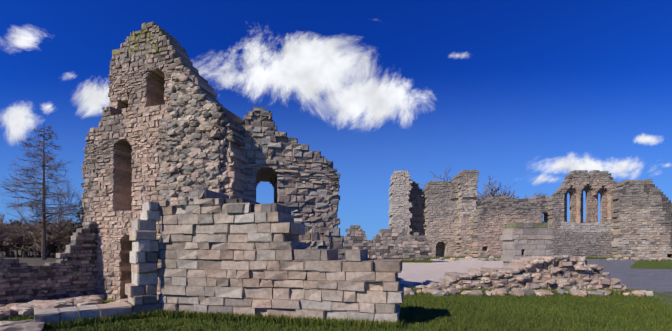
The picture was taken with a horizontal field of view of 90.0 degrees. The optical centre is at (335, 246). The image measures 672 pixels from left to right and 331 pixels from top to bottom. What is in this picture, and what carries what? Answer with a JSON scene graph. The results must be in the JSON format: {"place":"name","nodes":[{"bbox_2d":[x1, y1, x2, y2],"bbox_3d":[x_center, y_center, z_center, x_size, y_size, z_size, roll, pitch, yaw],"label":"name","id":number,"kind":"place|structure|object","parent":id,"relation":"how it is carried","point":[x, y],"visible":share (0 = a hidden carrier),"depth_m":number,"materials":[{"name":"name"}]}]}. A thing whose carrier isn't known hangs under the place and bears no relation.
{"place":"outdoors","nodes":[
{"label":"outdoors","id":0,"kind":"place"},
{"bbox_2d":[0,252,63,264],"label":"leaf litter ground","id":1,"kind":"structure","parent":0,"point":[32,260],"depth_m":44.08,"materials":[{"name":"brown plant"}]},
{"bbox_2d":[0,213,12,253],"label":"bare tree","id":2,"kind":"object","parent":1,"relation":"on","point":[2,218],"visible":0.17,"depth_m":79.15,"materials":[{"name":"brown plant"}]},
{"bbox_2d":[0,225,16,256],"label":"bare tree","id":3,"kind":"object","parent":1,"relation":"on","point":[10,227],"visible":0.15,"depth_m":52.39,"materials":[{"name":"brown plant"}]},
{"bbox_2d":[0,228,19,256],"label":"bare tree","id":4,"kind":"object","parent":1,"relation":"on","point":[6,246],"visible":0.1,"depth_m":52.19,"materials":[{"name":"brown plant"}]},
{"bbox_2d":[0,223,38,257],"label":"bare tree","id":5,"kind":"object","parent":1,"relation":"on","point":[2,239],"visible":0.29,"depth_m":50.49,"materials":[{"name":"brown plant"}]},
{"bbox_2d":[0,231,39,257],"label":"bare tree","id":6,"kind":"object","parent":1,"relation":"on","point":[9,242],"visible":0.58,"depth_m":49.41,"materials":[{"name":"brown plant"}]},
{"bbox_2d":[8,233,33,257],"bbox_3d":[-48.441,-0.787,51.953,3.028,4.914,4.151,0,0,24],"label":"bare tree","id":7,"kind":"object","parent":1,"relation":"on","point":[25,245],"visible":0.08,"depth_m":52.27,"materials":[{"name":"brown plant"}]},
{"bbox_2d":[13,217,52,256],"bbox_3d":[-49.205,-1.636,55.068,6.428,6.629,4.347,0,0,-25],"label":"bare tree","id":8,"kind":"object","parent":1,"relation":"on","point":[15,222],"visible":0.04,"depth_m":54.77,"materials":[{"name":"brown plant"}]},
{"bbox_2d":[21,238,47,257],"bbox_3d":[-43.634,-0.049,49.629,3.174,3.424,3.472,0,0,1],"label":"bare tree","id":9,"kind":"object","parent":1,"relation":"on","point":[35,247],"visible":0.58,"depth_m":48.85,"materials":[{"name":"brown plant"}]},
{"bbox_2d":[0,125,83,259],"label":"larch tree","id":10,"kind":"object","parent":1,"relation":"on","point":[43,202],"visible":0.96,"depth_m":42.31,"materials":[{"name":"brown plant"}]},
{"bbox_2d":[29,209,54,255],"bbox_3d":[-53.702,-2.667,61.046,6.101,8.663,4.105,0,0,-17],"label":"bare tree","id":11,"kind":"object","parent":1,"relation":"on","point":[40,218],"visible":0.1,"depth_m":60.82,"materials":[{"name":"brown plant"}]},
{"bbox_2d":[25,219,59,250],"bbox_3d":[-45.686,-1.403,53.243,5.645,6.148,4.925,0,0,1],"label":"bare tree","id":12,"kind":"object","parent":1,"relation":"on","point":[52,227],"visible":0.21,"depth_m":52.73,"materials":[{"name":"brown plant"}]},
{"bbox_2d":[26,226,63,257],"bbox_3d":[-42.820,-0.722,49.129,4.428,4.757,4.328,0,0,1],"label":"bare tree","id":13,"kind":"object","parent":1,"relation":"on","point":[48,233],"visible":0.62,"depth_m":48.82,"materials":[{"name":"brown plant"}]},
{"bbox_2d":[40,235,62,256],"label":"bare tree","id":14,"kind":"object","parent":1,"relation":"on","point":[52,250],"visible":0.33,"depth_m":54.23,"materials":[{"name":"brown plant"}]},
{"bbox_2d":[55,240,68,252],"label":"bare tree","id":15,"kind":"object","parent":1,"relation":"on","point":[60,247],"visible":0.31,"depth_m":52.48,"materials":[{"name":"brown plant"}]},
{"bbox_2d":[55,216,72,224],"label":"bare tree","id":16,"kind":"object","parent":1,"relation":"on","point":[65,219],"visible":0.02,"depth_m":68.53,"materials":[{"name":"brown plant"}]},
{"bbox_2d":[52,219,78,241],"bbox_3d":[-38.170,-1.219,48.273,4.360,5.766,5.338,0,0,1],"label":"bare tree","id":17,"kind":"object","parent":1,"relation":"on","point":[68,230],"visible":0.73,"depth_m":47.41,"materials":[{"name":"brown plant"}]},
{"bbox_2d":[64,200,83,249],"bbox_3d":[-35.905,-2.515,47.563,3.993,8.328,4.456,0,0,18],"label":"spruce tree","id":18,"kind":"object","parent":1,"relation":"on","point":[80,223],"visible":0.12,"depth_m":47.12,"materials":[{"name":"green plant"}]},
{"bbox_2d":[0,0,671,242],"label":"sky","id":19,"kind":"structure","parent":0,"point":[530,94],"materials":[{"name":"blue"}]},
{"bbox_2d":[0,249,671,330],"bbox_3d":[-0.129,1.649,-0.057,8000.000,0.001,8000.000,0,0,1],"label":"ground","id":20,"kind":"structure","parent":0,"point":[105,301],"depth_m":7.75,"materials":[{"name":"green plant"}]},
{"bbox_2d":[0,222,98,304],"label":"wall","id":21,"kind":"structure","parent":20,"relation":"on","point":[71,271],"depth_m":9.95,"materials":[{"name":"stone"}]},
{"bbox_2d":[34,201,161,325],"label":"stone wall","id":22,"kind":"structure","parent":20,"relation":"on","point":[141,290],"depth_m":7.88,"materials":[{"name":"stone"}]},
{"bbox_2d":[80,22,245,299],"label":"tower wall","id":23,"kind":"structure","parent":20,"relation":"on","point":[126,139],"depth_m":10.47,"materials":[{"name":"stone"}]},
{"bbox_2d":[158,73,227,200],"bbox_3d":[-4.088,-3.043,9.553,2.292,3.926,0.374,0,0,17],"label":"masonry","id":24,"kind":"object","parent":23,"relation":"attached to","point":[190,95],"visible":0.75,"depth_m":9.45,"materials":[{"name":"stone"}]},
{"bbox_2d":[157,197,403,323],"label":"front wall","id":25,"kind":"structure","parent":20,"relation":"on","point":[248,261],"depth_m":7.57,"materials":[{"name":"stone"}]},
{"bbox_2d":[157,189,290,214],"bbox_3d":[-2.743,-1.055,8.261,3.088,0.588,1.098,0,0,13],"label":"wall cap","id":26,"kind":"object","parent":25,"relation":"on","point":[216,200],"visible":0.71,"depth_m":7.81,"materials":[{"name":"stone"}]},
{"bbox_2d":[236,106,344,258],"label":"hall wall","id":27,"kind":"structure","parent":20,"relation":"on","point":[303,180],"depth_m":10.11,"materials":[{"name":"stone"}]},
{"bbox_2d":[0,256,671,330],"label":"loose rubble","id":28,"kind":"object","parent":20,"relation":"on","point":[14,310],"visible":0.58,"depth_m":10.53,"materials":[{"name":"stone"}]},
{"bbox_2d":[388,170,478,257],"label":"ruined wall","id":29,"kind":"structure","parent":20,"relation":"on","point":[440,213],"depth_m":50.52,"materials":[{"name":"stone"}]},
{"bbox_2d":[421,166,451,196],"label":"bare tree","id":30,"kind":"object","parent":20,"relation":"on","point":[438,177],"visible":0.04,"depth_m":73.79,"materials":[{"name":"brown plant"}]},
{"bbox_2d":[456,258,500,259],"bbox_3d":[18.980,1.606,42.247,8.414,0.401,1.278,0,0,1],"label":"hall footing","id":31,"kind":"object","parent":20,"relation":"on","point":[469,258],"visible":0.33,"depth_m":41.69,"materials":[{"name":"stone"}]},
{"bbox_2d":[478,175,504,205],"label":"bare tree","id":32,"kind":"object","parent":20,"relation":"on","point":[496,189],"visible":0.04,"depth_m":83.90,"materials":[{"name":"brown plant"}]},
{"bbox_2d":[483,185,507,196],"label":"bare tree","id":33,"kind":"object","parent":20,"relation":"on","point":[493,194],"visible":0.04,"depth_m":65.78,"materials":[{"name":"brown plant"}]},
{"bbox_2d":[477,190,514,201],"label":"bare tree","id":34,"kind":"object","parent":20,"relation":"on","point":[498,195],"visible":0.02,"depth_m":79.22,"materials":[{"name":"brown plant"}]},
{"bbox_2d":[476,182,518,208],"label":"bare tree","id":35,"kind":"object","parent":20,"relation":"on","point":[479,200],"visible":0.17,"depth_m":73.85,"materials":[{"name":"brown plant"}]},
{"bbox_2d":[404,256,626,290],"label":"rubble wall","id":36,"kind":"structure","parent":20,"relation":"on","point":[565,277],"depth_m":12.13,"materials":[{"name":"stone"}]},
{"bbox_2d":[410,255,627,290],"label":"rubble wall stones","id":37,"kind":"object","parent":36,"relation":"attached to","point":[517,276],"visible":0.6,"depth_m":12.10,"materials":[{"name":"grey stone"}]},
{"bbox_2d":[526,191,546,222],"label":"bare tree","id":38,"kind":"object","parent":20,"relation":"on","point":[538,195],"visible":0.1,"depth_m":84.67,"materials":[{"name":"brown plant"}]},
{"bbox_2d":[548,170,617,258],"bbox_3d":[34.661,-4.234,46.860,9.597,12.752,1.107,0,0,1],"label":"window wall","id":39,"kind":"structure","parent":20,"relation":"on","point":[576,235],"depth_m":46.42,"materials":[{"name":"stone"}]},
{"bbox_2d":[398,259,502,283],"bbox_3d":[6.827,1.645,29.539,29.000,0.001,32.600,0,0,1],"label":"gravel court","id":40,"kind":"object","parent":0,"point":[435,270],"depth_m":25.68,"materials":[{"name":"grey gravel"}]},
{"bbox_2d":[343,225,431,261],"bbox_3d":[5.487,-0.113,36.626,9.434,4.414,1.770,0,0,1],"label":"ruin","id":41,"kind":"object","parent":40,"relation":"on","point":[392,243],"visible":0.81,"depth_m":35.82,"materials":[{"name":"stone"}]},
{"bbox_2d":[471,196,550,257],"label":"hall wall","id":42,"kind":"structure","parent":40,"relation":"on","point":[492,216],"depth_m":47.56,"materials":[{"name":"stone"}]},
{"bbox_2d":[501,222,553,267],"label":"ashlar block","id":43,"kind":"structure","parent":40,"relation":"on","point":[530,239],"depth_m":24.71,"materials":[{"name":"stone"}]},
{"bbox_2d":[500,259,671,305],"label":"paved path","id":44,"kind":"structure","parent":0,"point":[657,280],"depth_m":19.33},
{"bbox_2d":[630,260,671,268],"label":"ground grass","id":45,"kind":"structure","parent":0,"point":[657,264],"depth_m":31.39,"materials":[{"name":"green plant"}]},
{"bbox_2d":[611,179,671,258],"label":"wall","id":46,"kind":"structure","parent":45,"relation":"on","point":[642,219],"depth_m":44.86,"materials":[{"name":"stone"}]}
]}

